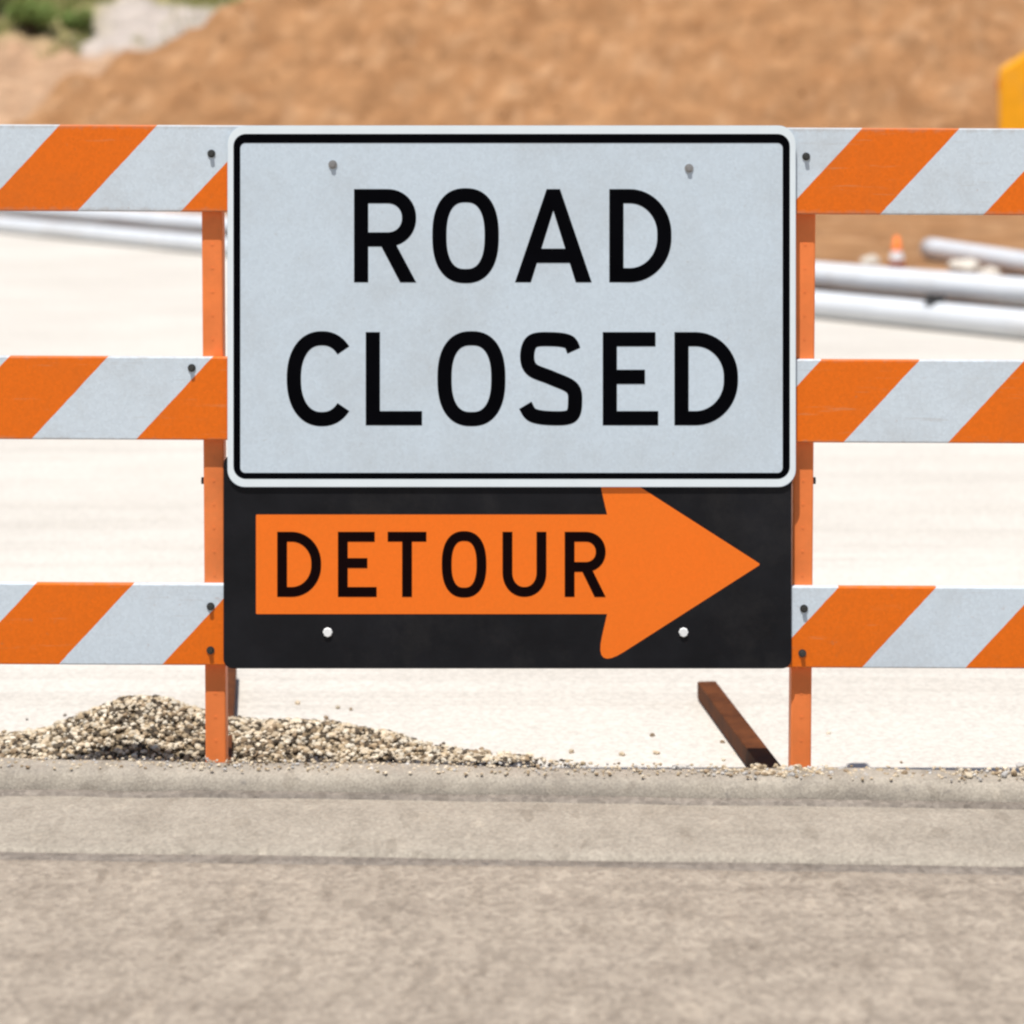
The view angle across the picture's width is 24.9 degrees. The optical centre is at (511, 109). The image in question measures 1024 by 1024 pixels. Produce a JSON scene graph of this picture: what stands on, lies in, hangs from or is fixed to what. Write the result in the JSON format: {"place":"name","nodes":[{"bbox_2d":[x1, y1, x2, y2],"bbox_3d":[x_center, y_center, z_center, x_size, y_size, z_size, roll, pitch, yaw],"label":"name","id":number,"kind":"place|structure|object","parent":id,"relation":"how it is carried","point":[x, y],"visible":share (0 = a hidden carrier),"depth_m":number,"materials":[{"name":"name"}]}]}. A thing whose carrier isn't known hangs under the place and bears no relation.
{"place":"outdoors","nodes":[
{"label":"outdoors","id":0,"kind":"place"},
{"bbox_2d":[0,860,1023,1023],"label":"road","id":1,"kind":"structure","parent":0,"point":[99,942],"depth_m":3.73,"materials":[{"name":"grey asphalt"}]},
{"bbox_2d":[0,796,1023,866],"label":"gutter","id":2,"kind":"object","parent":1,"relation":"on","point":[552,831],"visible":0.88,"depth_m":4.33,"materials":[{"name":"concrete"}]},
{"bbox_2d":[0,852,1023,874],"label":"road joint","id":3,"kind":"object","parent":1,"relation":"on","point":[323,860],"visible":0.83,"depth_m":4.16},
{"bbox_2d":[0,233,1023,772],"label":"ground","id":4,"kind":"structure","parent":0,"point":[884,513],"depth_m":7.90,"materials":[{"name":"concrete"}]},
{"bbox_2d":[0,694,585,768],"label":"gravel pile","id":5,"kind":"object","parent":4,"relation":"on","point":[148,727],"visible":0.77,"depth_m":5.52,"materials":[{"name":"beige gravel"}]},
{"bbox_2d":[0,124,1023,767],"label":"barricade","id":6,"kind":"object","parent":4,"relation":"on","point":[838,170],"visible":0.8,"depth_m":4.96,"materials":[{"name":"orange paint"},{"name":"white paint"}]},
{"bbox_2d":[223,457,790,668],"bbox_3d":[-0.010,0.967,4.951,1.215,0.457,0.007,0,0,0],"label":"detour sign","id":7,"kind":"object","parent":6,"relation":"attached to","point":[506,577],"visible":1,"depth_m":4.95,"materials":[{"name":"black metal"}]},
{"bbox_2d":[227,125,795,486],"bbox_3d":[-0.001,0.420,4.946,1.214,0.773,0.009,0,0,0],"label":"road closed sign","id":8,"kind":"object","parent":6,"relation":"attached to","point":[511,305],"visible":1,"depth_m":4.95,"materials":[{"name":"metal"}]},
{"bbox_2d":[0,758,1023,802],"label":"kerb","id":9,"kind":"structure","parent":4,"relation":"on","point":[841,784],"depth_m":4.59,"materials":[{"name":"concrete"}]},
{"bbox_2d":[0,789,1023,809],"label":"kerb joint","id":10,"kind":"object","parent":9,"relation":"on","point":[563,799],"visible":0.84,"depth_m":4.55,"materials":[{"name":"grey concrete"}]},
{"bbox_2d":[0,217,1023,339],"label":"pipe","id":11,"kind":"object","parent":4,"relation":"on","point":[934,312],"visible":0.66,"depth_m":16.73,"materials":[{"name":"white plastic"}]},
{"bbox_2d":[0,731,1023,780],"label":"loose gravel","id":12,"kind":"structure","parent":4,"relation":"on","point":[785,771],"depth_m":4.63,"materials":[{"name":"beige gravel"}]},
{"bbox_2d":[0,211,1023,305],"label":"pipe","id":13,"kind":"object","parent":4,"relation":"on","point":[997,289],"visible":0.44,"depth_m":17.11,"materials":[{"name":"white plastic"}]},
{"bbox_2d":[0,0,1023,309],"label":"hill","id":14,"kind":"structure","parent":0,"point":[650,66],"depth_m":32.98,"materials":[{"name":"soil"}]},
{"bbox_2d":[0,0,14,5],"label":"bush","id":15,"kind":"object","parent":14,"relation":"on","point":[4,2],"visible":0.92,"depth_m":48.10,"materials":[{"name":"green plant"}]},
{"bbox_2d":[4,0,61,37],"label":"bush","id":16,"kind":"object","parent":14,"relation":"on","point":[32,13],"visible":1,"depth_m":46.80,"materials":[{"name":"green plant"}]},
{"bbox_2d":[59,6,94,31],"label":"bush","id":17,"kind":"object","parent":14,"relation":"on","point":[72,19],"visible":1,"depth_m":47.15,"materials":[{"name":"green plant"}]},
{"bbox_2d":[0,0,238,58],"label":"grass","id":18,"kind":"structure","parent":14,"relation":"on","point":[8,23],"depth_m":47.27,"materials":[{"name":"green plant"}]},
{"bbox_2d":[63,0,1011,252],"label":"clods","id":19,"kind":"object","parent":14,"relation":"on","point":[502,114],"visible":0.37,"depth_m":32.87,"materials":[{"name":"soil"}]},
{"bbox_2d":[860,255,879,264],"bbox_3d":[3.028,1.284,19.592,0.172,0.112,0.173,0,0,0],"label":"rock","id":20,"kind":"object","parent":14,"relation":"on","point":[871,260],"visible":0.81,"depth_m":19.55,"materials":[{"name":"beige stone"}]},
{"bbox_2d":[888,236,905,267],"bbox_3d":[3.108,1.171,18.700,0.216,0.302,0.216,0,0,0],"label":"traffic cone","id":21,"kind":"object","parent":14,"relation":"on","point":[896,259],"visible":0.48,"depth_m":18.66,"materials":[{"name":"plastic"}]},
{"bbox_2d":[948,259,981,273],"bbox_3d":[3.584,1.269,18.300,0.267,0.171,0.275,0,0,0],"label":"rock","id":22,"kind":"object","parent":14,"relation":"on","point":[967,266],"visible":0.56,"depth_m":18.22,"materials":[{"name":"beige stone"}]},
{"bbox_2d":[920,238,1023,275],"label":"pipe","id":23,"kind":"object","parent":14,"relation":"on","point":[1008,261],"visible":0.9,"depth_m":18.78,"materials":[{"name":"white plastic"}]},
{"bbox_2d":[976,266,1000,275],"bbox_3d":[3.703,1.284,17.994,0.195,0.127,0.196,0,0,0],"label":"rock","id":24,"kind":"object","parent":14,"relation":"on","point":[989,270],"visible":0.52,"depth_m":17.94,"materials":[{"name":"beige stone"}]},
{"bbox_2d":[997,54,1023,128],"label":"wheel loader","id":25,"kind":"object","parent":14,"relation":"on","point":[1010,83],"visible":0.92,"depth_m":28.97,"materials":[{"name":"yellow paint"}]}
]}

